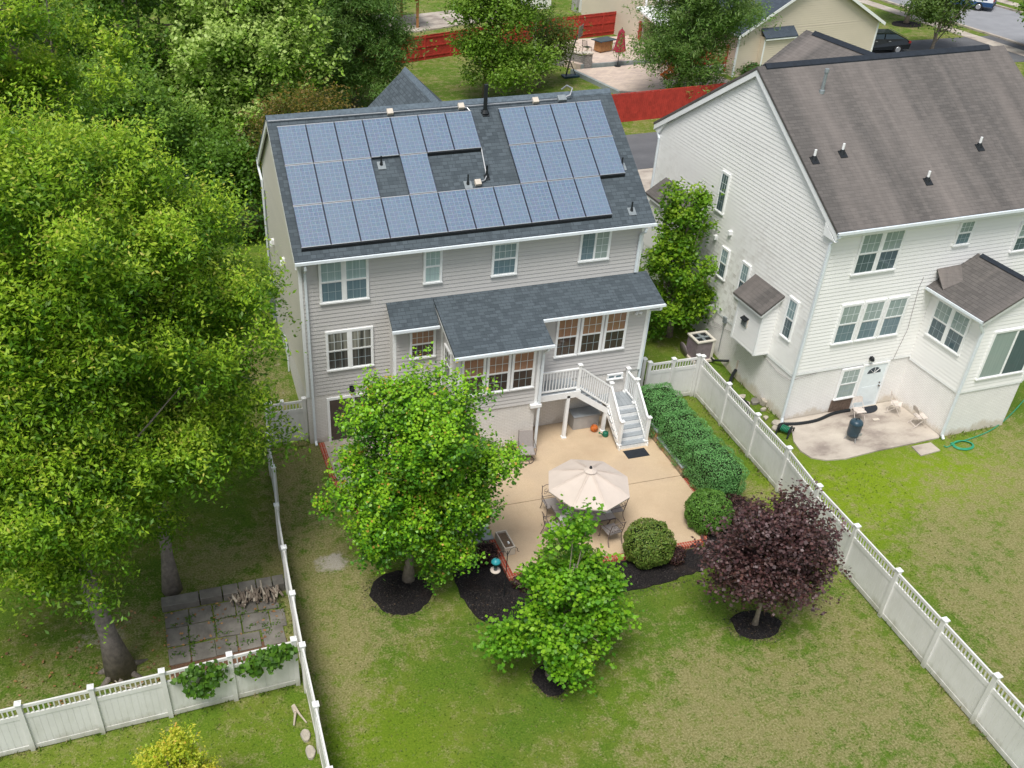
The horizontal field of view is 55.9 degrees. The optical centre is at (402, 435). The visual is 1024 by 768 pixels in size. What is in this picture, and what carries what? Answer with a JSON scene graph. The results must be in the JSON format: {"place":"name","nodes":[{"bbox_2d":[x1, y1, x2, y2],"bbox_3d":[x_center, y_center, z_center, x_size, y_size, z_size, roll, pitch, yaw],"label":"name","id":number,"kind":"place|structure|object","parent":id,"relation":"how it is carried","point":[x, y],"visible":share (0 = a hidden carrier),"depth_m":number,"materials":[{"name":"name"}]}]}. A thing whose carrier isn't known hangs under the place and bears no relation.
{"place":"outdoors","nodes":[
{"label":"outdoors","id":0,"kind":"place"},
{"bbox_2d":[398,10,492,32],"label":"terrace","id":1,"kind":"structure","parent":0,"point":[435,20],"depth_m":87.50,"materials":[{"name":"concrete"}]},
{"bbox_2d":[0,0,1023,767],"bbox_3d":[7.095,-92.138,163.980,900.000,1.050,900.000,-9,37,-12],"label":"ground","id":2,"kind":"structure","parent":0,"point":[970,502],"depth_m":27.96,"materials":[{"name":"plant"}]},
{"bbox_2d":[0,0,179,331],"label":"maple","id":3,"kind":"object","parent":2,"relation":"on","point":[52,73],"visible":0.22,"depth_m":28.75,"materials":[{"name":"green plant"}]},
{"bbox_2d":[34,0,201,120],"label":"shade tree","id":4,"kind":"object","parent":2,"relation":"on","point":[119,10],"visible":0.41,"depth_m":55.24,"materials":[{"name":"green plant"}]},
{"bbox_2d":[0,65,257,685],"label":"maple","id":5,"kind":"object","parent":2,"relation":"on","point":[44,514],"visible":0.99,"depth_m":21.96,"materials":[{"name":"green plant"}]},
{"bbox_2d":[54,40,227,196],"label":"shade tree","id":6,"kind":"object","parent":2,"relation":"on","point":[180,129],"visible":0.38,"depth_m":46.46,"materials":[{"name":"green plant"}]},
{"bbox_2d":[0,636,299,756],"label":"fence","id":7,"kind":"object","parent":2,"relation":"on","point":[33,730],"visible":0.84,"depth_m":25.16,"materials":[{"name":"white plastic"}]},
{"bbox_2d":[169,659,228,699],"bbox_3d":[-5.367,6.543,25.320,1.580,1.389,0.536,-9,37,-12],"label":"climbing vine","id":8,"kind":"object","parent":7,"relation":"attached to","point":[210,679],"visible":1,"depth_m":25.23,"materials":[{"name":"green plant"}]},
{"bbox_2d":[229,642,298,680],"bbox_3d":[-3.685,6.068,25.623,2.029,0.989,0.566,-13,38,-18],"label":"climbing vine","id":9,"kind":"object","parent":7,"relation":"attached to","point":[273,657],"visible":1,"depth_m":25.52,"materials":[{"name":"green plant"}]},
{"bbox_2d":[0,79,310,595],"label":"maple","id":10,"kind":"object","parent":2,"relation":"on","point":[239,292],"visible":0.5,"depth_m":25.31,"materials":[{"name":"green plant"}]},
{"bbox_2d":[130,720,222,767],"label":"bush","id":11,"kind":"object","parent":2,"relation":"on","point":[174,752],"visible":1,"depth_m":21.41,"materials":[{"name":"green plant"}]},
{"bbox_2d":[170,110,263,242],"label":"shade tree","id":12,"kind":"object","parent":2,"relation":"on","point":[226,158],"visible":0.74,"depth_m":47.29,"materials":[{"name":"green plant"}]},
{"bbox_2d":[161,574,284,612],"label":"garden wall","id":13,"kind":"structure","parent":2,"relation":"on","point":[189,600],"depth_m":29.37,"materials":[{"name":"stone"}]},
{"bbox_2d":[165,592,286,665],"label":"flagstone patio","id":14,"kind":"structure","parent":2,"relation":"on","point":[205,629],"depth_m":28.47,"materials":[{"name":"stone"}]},
{"bbox_2d":[218,201,264,245],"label":"garden bush","id":15,"kind":"object","parent":2,"relation":"on","point":[260,230],"visible":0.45,"depth_m":47.44,"materials":[{"name":"green plant"}]},
{"bbox_2d":[142,0,349,143],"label":"shade tree","id":16,"kind":"object","parent":2,"relation":"on","point":[243,51],"visible":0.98,"depth_m":55.67,"materials":[{"name":"green plant"}]},
{"bbox_2d":[268,396,308,445],"bbox_3d":[-4.274,-0.469,35.717,1.430,2.155,0.170,-9,37,-12],"label":"gate fence","id":17,"kind":"object","parent":2,"relation":"on","point":[298,415],"visible":0.72,"depth_m":35.62,"materials":[{"name":"white plastic"}]},
{"bbox_2d":[228,63,362,178],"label":"ornamental tree","id":18,"kind":"object","parent":2,"relation":"on","point":[310,106],"visible":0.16,"depth_m":46.33,"materials":[{"name":"green plant"}]},
{"bbox_2d":[265,402,332,767],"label":"fence","id":19,"kind":"object","parent":2,"relation":"on","point":[314,706],"visible":0.84,"depth_m":26.59,"materials":[{"name":"white plastic"}]},
{"bbox_2d":[302,0,429,108],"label":"shade tree","id":20,"kind":"object","parent":2,"relation":"on","point":[352,28],"visible":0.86,"depth_m":62.09,"materials":[{"name":"green plant"}]},
{"bbox_2d":[369,570,432,614],"bbox_3d":[-0.039,4.842,29.765,2.081,0.102,1.998,-9,37,-12],"label":"mulch bed","id":21,"kind":"object","parent":2,"relation":"on","point":[405,605],"visible":0.91,"depth_m":29.62,"materials":[{"name":"soil"}]},
{"bbox_2d":[308,341,530,595],"bbox_3d":[0.598,1.516,27.840,6.654,8.028,5.100,-9,37,-12],"label":"maple tree","id":22,"kind":"object","parent":21,"relation":"on","point":[423,490],"visible":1,"depth_m":26.74,"materials":[{"name":"green plant"}]},
{"bbox_2d":[256,67,666,449],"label":"house","id":23,"kind":"structure","parent":2,"relation":"on","point":[514,309],"depth_m":34.01,"materials":[{"name":"beige"}]},
{"bbox_2d":[277,124,312,165],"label":"solar panel","id":24,"kind":"object","parent":23,"relation":"attached to","point":[294,144],"visible":1,"depth_m":32.88,"materials":[{"name":"glass"}]},
{"bbox_2d":[285,163,321,205],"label":"solar panel","id":25,"kind":"object","parent":23,"relation":"attached to","point":[303,184],"visible":1,"depth_m":32.35,"materials":[{"name":"glass"}]},
{"bbox_2d":[293,204,330,248],"bbox_3d":[-3.036,-6.985,31.866,0.988,0.100,1.616,-9,71,-12],"label":"solar panel","id":26,"kind":"object","parent":23,"relation":"attached to","point":[312,228],"visible":1,"depth_m":31.82,"materials":[{"name":"glass"}]},
{"bbox_2d":[306,122,341,162],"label":"solar panel","id":27,"kind":"object","parent":23,"relation":"attached to","point":[323,142],"visible":1,"depth_m":33.08,"materials":[{"name":"glass"}]},
{"bbox_2d":[314,161,350,202],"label":"solar panel","id":28,"kind":"object","parent":23,"relation":"attached to","point":[332,182],"visible":1,"depth_m":32.55,"materials":[{"name":"glass"}]},
{"bbox_2d":[323,201,360,244],"bbox_3d":[-2.058,-7.134,32.072,0.988,0.100,1.616,-9,71,-12],"label":"solar panel","id":29,"kind":"object","parent":23,"relation":"attached to","point":[341,223],"visible":1,"depth_m":32.02,"materials":[{"name":"glass"}]},
{"bbox_2d":[318,259,369,304],"bbox_3d":[-2.010,-5.291,32.541,1.760,1.630,0.095,-9,37,-12],"label":"window","id":30,"kind":"structure","parent":23,"relation":"in","point":[345,281],"depth_m":32.56,"materials":[{"name":"glass"}]},
{"bbox_2d":[325,326,373,371],"bbox_3d":[-1.896,-3.099,34.150,1.750,1.630,0.095,-9,37,-12],"label":"window","id":31,"kind":"structure","parent":23,"relation":"in","point":[351,348],"depth_m":34.13,"materials":[{"name":"glass"}]},
{"bbox_2d":[334,119,370,159],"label":"solar panel","id":32,"kind":"object","parent":23,"relation":"attached to","point":[352,140],"visible":1,"depth_m":33.29,"materials":[{"name":"glass"}]},
{"bbox_2d":[326,393,379,440],"bbox_3d":[-1.840,-0.724,35.901,2.000,1.950,0.050,-9,37,-12],"label":"sliding door","id":33,"kind":"structure","parent":23,"relation":"in","point":[333,404],"depth_m":35.61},
{"bbox_2d":[343,158,379,200],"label":"solar panel","id":34,"kind":"object","parent":23,"relation":"attached to","point":[361,179],"visible":1,"depth_m":32.76,"materials":[{"name":"glass"}]},
{"bbox_2d":[352,198,389,241],"bbox_3d":[-1.081,-7.284,32.278,0.988,0.100,1.616,-9,71,-12],"label":"solar panel","id":35,"kind":"object","parent":23,"relation":"attached to","point":[371,219],"visible":1,"depth_m":32.23,"materials":[{"name":"glass"}]},
{"bbox_2d":[362,117,398,157],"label":"solar panel","id":36,"kind":"object","parent":23,"relation":"attached to","point":[380,137],"visible":1,"depth_m":33.50,"materials":[{"name":"glass"}]},
{"bbox_2d":[381,195,418,238],"bbox_3d":[-0.103,-7.433,32.484,0.988,0.100,1.616,-9,71,-12],"label":"solar panel","id":37,"kind":"object","parent":23,"relation":"attached to","point":[400,216],"visible":1,"depth_m":32.43,"materials":[{"name":"glass"}]},
{"bbox_2d":[390,115,426,154],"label":"solar panel","id":38,"kind":"object","parent":23,"relation":"attached to","point":[408,135],"visible":1,"depth_m":33.70,"materials":[{"name":"glass"}]},
{"bbox_2d":[400,153,436,194],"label":"solar panel","id":39,"kind":"object","parent":23,"relation":"attached to","point":[418,174],"visible":1,"depth_m":33.17,"materials":[{"name":"glass"}]},
{"bbox_2d":[409,330,435,359],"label":"window","id":40,"kind":"structure","parent":23,"relation":"in","point":[418,340],"depth_m":34.07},
{"bbox_2d":[410,192,447,235],"bbox_3d":[0.874,-7.582,32.691,0.988,0.100,1.616,-9,71,-12],"label":"solar panel","id":41,"kind":"object","parent":23,"relation":"attached to","point":[428,213],"visible":1,"depth_m":32.64,"materials":[{"name":"glass"}]},
{"bbox_2d":[418,113,453,152],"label":"solar panel","id":42,"kind":"object","parent":23,"relation":"attached to","point":[435,132],"visible":1,"depth_m":33.91,"materials":[{"name":"glass"}]},
{"bbox_2d":[438,189,475,232],"bbox_3d":[1.851,-7.731,32.897,0.988,0.100,1.616,-9,71,-12],"label":"solar panel","id":43,"kind":"object","parent":23,"relation":"attached to","point":[456,209],"visible":1,"depth_m":32.85,"materials":[{"name":"glass"}]},
{"bbox_2d":[445,111,481,149],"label":"solar panel","id":44,"kind":"object","parent":23,"relation":"attached to","point":[463,130],"visible":1,"depth_m":34.11,"materials":[{"name":"glass"}]},
{"bbox_2d":[466,187,503,228],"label":"solar panel","id":45,"kind":"object","parent":23,"relation":"attached to","point":[484,206],"visible":1,"depth_m":33.05,"materials":[{"name":"glass"}]},
{"bbox_2d":[485,354,511,394],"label":"window","id":46,"kind":"structure","parent":23,"relation":"in","point":[498,366],"depth_m":33.33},
{"bbox_2d":[490,242,518,277],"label":"window","id":47,"kind":"structure","parent":23,"relation":"in","point":[504,261],"depth_m":33.66,"materials":[{"name":"glass"}]},
{"bbox_2d":[493,184,531,225],"bbox_3d":[3.806,-8.030,33.309,0.988,0.100,1.616,-9,71,-12],"label":"solar panel","id":48,"kind":"object","parent":23,"relation":"attached to","point":[512,205],"visible":1,"depth_m":33.26,"materials":[{"name":"glass"}]},
{"bbox_2d":[498,106,534,144],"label":"solar panel","id":49,"kind":"object","parent":23,"relation":"attached to","point":[516,126],"visible":1,"depth_m":34.53,"materials":[{"name":"glass"}]},
{"bbox_2d":[509,351,536,390],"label":"window","id":50,"kind":"structure","parent":23,"relation":"in","point":[523,364],"depth_m":33.57,"materials":[{"name":"glass"}]},
{"bbox_2d":[509,143,546,183],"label":"solar panel","id":51,"kind":"object","parent":23,"relation":"attached to","point":[527,163],"visible":1,"depth_m":34.00,"materials":[{"name":"glass"}]},
{"bbox_2d":[520,181,558,222],"bbox_3d":[4.784,-8.179,33.515,0.988,0.100,1.616,-9,71,-12],"label":"solar panel","id":52,"kind":"object","parent":23,"relation":"attached to","point":[539,202],"visible":1,"depth_m":33.46,"materials":[{"name":"glass"}]},
{"bbox_2d":[524,104,560,142],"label":"solar panel","id":53,"kind":"object","parent":23,"relation":"attached to","point":[542,123],"visible":1,"depth_m":34.73,"materials":[{"name":"glass"}]},
{"bbox_2d":[536,141,572,180],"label":"solar panel","id":54,"kind":"object","parent":23,"relation":"attached to","point":[554,160],"visible":1,"depth_m":34.20,"materials":[{"name":"glass"}]},
{"bbox_2d":[547,178,585,219],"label":"solar panel","id":55,"kind":"object","parent":23,"relation":"attached to","point":[566,199],"visible":1,"depth_m":33.67,"materials":[{"name":"glass"}]},
{"bbox_2d":[553,318,580,358],"bbox_3d":[5.963,-3.590,34.726,0.920,1.660,0.095,-9,37,-12],"label":"window","id":56,"kind":"structure","parent":23,"relation":"in","point":[567,331],"depth_m":34.75,"materials":[{"name":"glass"}]},
{"bbox_2d":[550,102,586,140],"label":"solar panel","id":57,"kind":"object","parent":23,"relation":"attached to","point":[568,121],"visible":1,"depth_m":34.94,"materials":[{"name":"glass"}]},
{"bbox_2d":[562,138,599,177],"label":"solar panel","id":58,"kind":"object","parent":23,"relation":"attached to","point":[580,158],"visible":1,"depth_m":34.41,"materials":[{"name":"glass"}]},
{"bbox_2d":[577,315,604,354],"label":"window","id":59,"kind":"structure","parent":23,"relation":"in","point":[591,329],"depth_m":34.94,"materials":[{"name":"glass"}]},
{"bbox_2d":[574,176,611,216],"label":"solar panel","id":60,"kind":"object","parent":23,"relation":"attached to","point":[592,196],"visible":1,"depth_m":33.88,"materials":[{"name":"glass"}]},
{"bbox_2d":[576,100,612,137],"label":"solar panel","id":61,"kind":"object","parent":23,"relation":"attached to","point":[593,117],"visible":1,"depth_m":35.15,"materials":[{"name":"glass"}]},
{"bbox_2d":[577,231,611,262],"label":"window","id":62,"kind":"structure","parent":23,"relation":"in","point":[593,246],"depth_m":34.32,"materials":[{"name":"glass"}]},
{"bbox_2d":[588,136,624,175],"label":"solar panel","id":63,"kind":"object","parent":23,"relation":"attached to","point":[606,155],"visible":1,"depth_m":34.61,"materials":[{"name":"glass"}]},
{"bbox_2d":[601,312,628,351],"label":"window","id":64,"kind":"structure","parent":23,"relation":"in","point":[615,328],"depth_m":35.14,"materials":[{"name":"glass"}]},
{"bbox_2d":[303,11,642,62],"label":"fence","id":65,"kind":"object","parent":2,"relation":"on","point":[602,24],"visible":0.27,"depth_m":79.68,"materials":[{"name":"wood"}]},
{"bbox_2d":[410,0,577,97],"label":"locust tree","id":66,"kind":"object","parent":2,"relation":"on","point":[508,65],"visible":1,"depth_m":64.97,"materials":[{"name":"green plant"}]},
{"bbox_2d":[532,664,566,695],"bbox_3d":[4.134,6.866,26.946,0.973,0.092,1.188,-9,37,-12],"label":"mulch bed","id":67,"kind":"object","parent":2,"relation":"on","point":[544,684],"visible":0.58,"depth_m":26.78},
{"bbox_2d":[473,494,644,696],"bbox_3d":[4.295,4.546,25.209,4.929,6.174,3.436,-9,37,-12],"label":"sweetgum tree","id":68,"kind":"object","parent":67,"relation":"on","point":[557,631],"visible":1,"depth_m":25.17,"materials":[{"name":"green plant"}]},
{"bbox_2d":[515,2,594,87],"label":"ornamental tree","id":69,"kind":"object","parent":2,"relation":"on","point":[561,33],"visible":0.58,"depth_m":68.43,"materials":[{"name":"green plant"}]},
{"bbox_2d":[357,554,788,702],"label":"mulch chips","id":70,"kind":"object","parent":2,"relation":"on","point":[493,602],"visible":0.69,"depth_m":29.25,"materials":[{"name":"black wood"}]},
{"bbox_2d":[452,545,718,625],"bbox_3d":[5.982,4.199,30.762,8.849,0.130,3.690,-9,37,-12],"label":"mulch bed","id":71,"kind":"object","parent":2,"relation":"on","point":[490,582],"visible":0.46,"depth_m":30.10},
{"bbox_2d":[622,517,676,569],"bbox_3d":[7.830,3.432,30.489,1.672,1.615,1.580,-9,37,-12],"label":"round shrub","id":72,"kind":"object","parent":71,"relation":"on","point":[648,541],"visible":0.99,"depth_m":30.04,"materials":[{"name":"green plant"}]},
{"bbox_2d":[550,35,644,68],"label":"terrace","id":73,"kind":"structure","parent":2,"relation":"on","point":[604,56],"depth_m":76.56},
{"bbox_2d":[581,0,675,39],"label":"house","id":74,"kind":"structure","parent":2,"relation":"on","point":[624,20],"depth_m":82.01,"materials":[{"name":"beige"}]},
{"bbox_2d":[575,62,729,91],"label":"terrace","id":75,"kind":"structure","parent":2,"relation":"on","point":[625,78],"depth_m":71.78,"materials":[{"name":"concrete"}]},
{"bbox_2d":[611,83,724,121],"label":"fence","id":76,"kind":"object","parent":2,"relation":"on","point":[645,105],"visible":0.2,"depth_m":63.96,"materials":[{"name":"wood"}]},
{"bbox_2d":[643,353,700,396],"bbox_3d":[10.669,-2.198,38.089,2.270,2.165,0.180,-9,37,-12],"label":"gate fence","id":77,"kind":"object","parent":2,"relation":"on","point":[682,378],"visible":0.8,"depth_m":37.91,"materials":[{"name":"white plastic"}]},
{"bbox_2d":[639,176,724,340],"bbox_3d":[11.849,-7.236,39.968,3.983,7.168,4.269,23,42,29],"label":"hornbeam tree","id":78,"kind":"object","parent":2,"relation":"on","point":[690,296],"visible":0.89,"depth_m":39.11,"materials":[{"name":"green plant"}]},
{"bbox_2d":[610,0,781,98],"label":"deciduous tree","id":79,"kind":"object","parent":2,"relation":"on","point":[683,39],"visible":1,"depth_m":63.86,"materials":[{"name":"green plant"}]},
{"bbox_2d":[685,330,716,363],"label":"air conditioner","id":80,"kind":"object","parent":2,"relation":"on","point":[702,342],"visible":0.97,"depth_m":40.33,"materials":[{"name":"grey metal"}]},
{"bbox_2d":[688,475,739,553],"bbox_3d":[10.736,1.395,34.655,2.207,0.134,8.666,-3,36,-4],"label":"mulch bed","id":81,"kind":"object","parent":2,"relation":"on","point":[711,537],"visible":0.05,"depth_m":31.77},
{"bbox_2d":[637,381,694,437],"bbox_3d":[9.901,-0.933,36.426,1.637,1.596,2.430,-9,37,-12],"label":"hedge shrub","id":82,"kind":"object","parent":81,"relation":"on","point":[660,400],"visible":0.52,"depth_m":35.92,"materials":[{"name":"green plant"}]},
{"bbox_2d":[657,409,719,466],"bbox_3d":[10.371,0.145,34.942,1.616,1.614,2.303,-9,37,-12],"label":"hedge shrub","id":83,"kind":"object","parent":81,"relation":"on","point":[678,431],"visible":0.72,"depth_m":34.53,"materials":[{"name":"green plant"}]},
{"bbox_2d":[684,488,734,535],"bbox_3d":[10.140,2.524,31.779,1.606,1.570,1.612,-9,37,-12],"label":"round shrub","id":84,"kind":"object","parent":81,"relation":"on","point":[707,503],"visible":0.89,"depth_m":31.36,"materials":[{"name":"green plant"}]},
{"bbox_2d":[680,436,749,498],"bbox_3d":[10.883,1.200,33.439,1.597,1.610,2.439,-9,37,-12],"label":"hedge shrub","id":85,"kind":"object","parent":81,"relation":"on","point":[714,465],"visible":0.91,"depth_m":32.89,"materials":[{"name":"green plant"}]},
{"bbox_2d":[730,610,781,639],"bbox_3d":[10.634,5.626,28.653,1.568,0.102,1.177,-9,37,-12],"label":"mulch bed","id":86,"kind":"object","parent":2,"relation":"on","point":[751,630],"visible":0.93,"depth_m":28.55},
{"bbox_2d":[690,478,852,625],"bbox_3d":[10.414,3.666,27.412,4.523,5.004,3.748,0,36,0],"label":"purple maple","id":87,"kind":"object","parent":2,"relation":"on","point":[782,548],"visible":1,"depth_m":26.44,"materials":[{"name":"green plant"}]},
{"bbox_2d":[674,0,885,76],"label":"house","id":88,"kind":"structure","parent":2,"relation":"on","point":[855,22],"depth_m":72.23,"materials":[{"name":"beige"}]},
{"bbox_2d":[639,30,1023,438],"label":"house","id":89,"kind":"structure","parent":2,"relation":"on","point":[866,243],"depth_m":35.34,"materials":[{"name":"beige"}]},
{"bbox_2d":[830,302,864,345],"bbox_3d":[16.403,-4.127,35.266,0.950,1.680,0.095,-10,37,-13],"label":"window","id":90,"kind":"structure","parent":89,"relation":"in","point":[850,314],"depth_m":35.24,"materials":[{"name":"glass"}]},
{"bbox_2d":[832,366,863,400],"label":"window","id":91,"kind":"structure","parent":89,"relation":"in","point":[849,378],"depth_m":37.05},
{"bbox_2d":[853,298,887,341],"bbox_3d":[17.359,-4.288,35.488,0.950,1.680,0.095,-10,37,-13],"label":"window","id":92,"kind":"structure","parent":89,"relation":"in","point":[873,310],"depth_m":35.47,"materials":[{"name":"glass"}]},
{"bbox_2d":[853,363,887,406],"bbox_3d":[18.314,-1.954,37.500,1.030,1.960,0.100,-10,37,-13],"label":"door","id":93,"kind":"structure","parent":89,"relation":"in","point":[872,376],"depth_m":37.46,"materials":[{"name":"paint"}]},
{"bbox_2d":[849,229,907,276],"bbox_3d":[16.799,-6.493,33.708,1.860,1.640,0.095,-10,37,-13],"label":"window","id":94,"kind":"structure","parent":89,"relation":"in","point":[879,252],"depth_m":33.72,"materials":[{"name":"glass"}]},
{"bbox_2d":[876,295,910,338],"bbox_3d":[18.316,-4.449,35.710,0.950,1.680,0.095,-10,37,-13],"label":"window","id":95,"kind":"structure","parent":89,"relation":"in","point":[895,309],"depth_m":35.69,"materials":[{"name":"glass"}]},
{"bbox_2d":[924,298,972,356],"bbox_3d":[20.048,-4.023,35.114,0.095,1.580,1.730,-10,37,-13],"label":"window","id":96,"kind":"structure","parent":89,"relation":"in","point":[948,326],"depth_m":35.10,"materials":[{"name":"glass"}]},
{"bbox_2d":[975,327,1023,380],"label":"window","id":97,"kind":"structure","parent":89,"relation":"in","point":[1004,356],"depth_m":34.72,"materials":[{"name":"glass"}]},
{"bbox_2d":[693,354,1023,767],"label":"fence","id":98,"kind":"object","parent":2,"relation":"on","point":[995,717],"visible":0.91,"depth_m":28.25,"materials":[{"name":"white plastic"}]},
{"bbox_2d":[899,0,982,48],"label":"street tree","id":99,"kind":"object","parent":2,"relation":"on","point":[934,11],"visible":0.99,"depth_m":76.18,"materials":[{"name":"green plant"}]},
{"bbox_2d":[484,416,679,506],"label":"patio","id":100,"kind":"structure","parent":0,"point":[554,449],"depth_m":35.12,"materials":[{"name":"concrete"}]},
{"bbox_2d":[537,363,652,450],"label":"deck","id":101,"kind":"structure","parent":100,"relation":"on","point":[628,426],"depth_m":35.60,"materials":[{"name":"wood"}]},
{"bbox_2d":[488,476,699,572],"bbox_3d":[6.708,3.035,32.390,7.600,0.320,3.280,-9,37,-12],"label":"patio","id":102,"kind":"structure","parent":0,"point":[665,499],"depth_m":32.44,"materials":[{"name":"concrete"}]},
{"bbox_2d":[549,459,629,514],"bbox_3d":[6.002,2.037,31.244,2.562,2.640,2.562,-25,42,-30],"label":"parasol","id":103,"kind":"object","parent":102,"relation":"on","point":[575,482],"visible":0.94,"depth_m":30.44,"materials":[{"name":"fabric"}]},
{"bbox_2d":[626,132,657,168],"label":"driveway","id":104,"kind":"structure","parent":0,"point":[643,146],"depth_m":59.69,"materials":[{"name":"concrete"}]},
{"bbox_2d":[783,401,938,460],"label":"patio","id":105,"kind":"structure","parent":0,"point":[823,440],"depth_m":36.56,"materials":[{"name":"concrete"}]},
{"bbox_2d":[858,0,1023,55],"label":"sidewalk","id":106,"kind":"structure","parent":0,"point":[963,34],"depth_m":83.91,"materials":[{"name":"concrete"}]},
{"bbox_2d":[872,36,1023,61],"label":"driveway","id":107,"kind":"structure","parent":0,"point":[926,44],"depth_m":80.60,"materials":[{"name":"asphalt"}]},
{"bbox_2d":[888,0,1023,42],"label":"street","id":108,"kind":"structure","parent":0,"point":[999,21],"depth_m":87.43,"materials":[{"name":"asphalt"}]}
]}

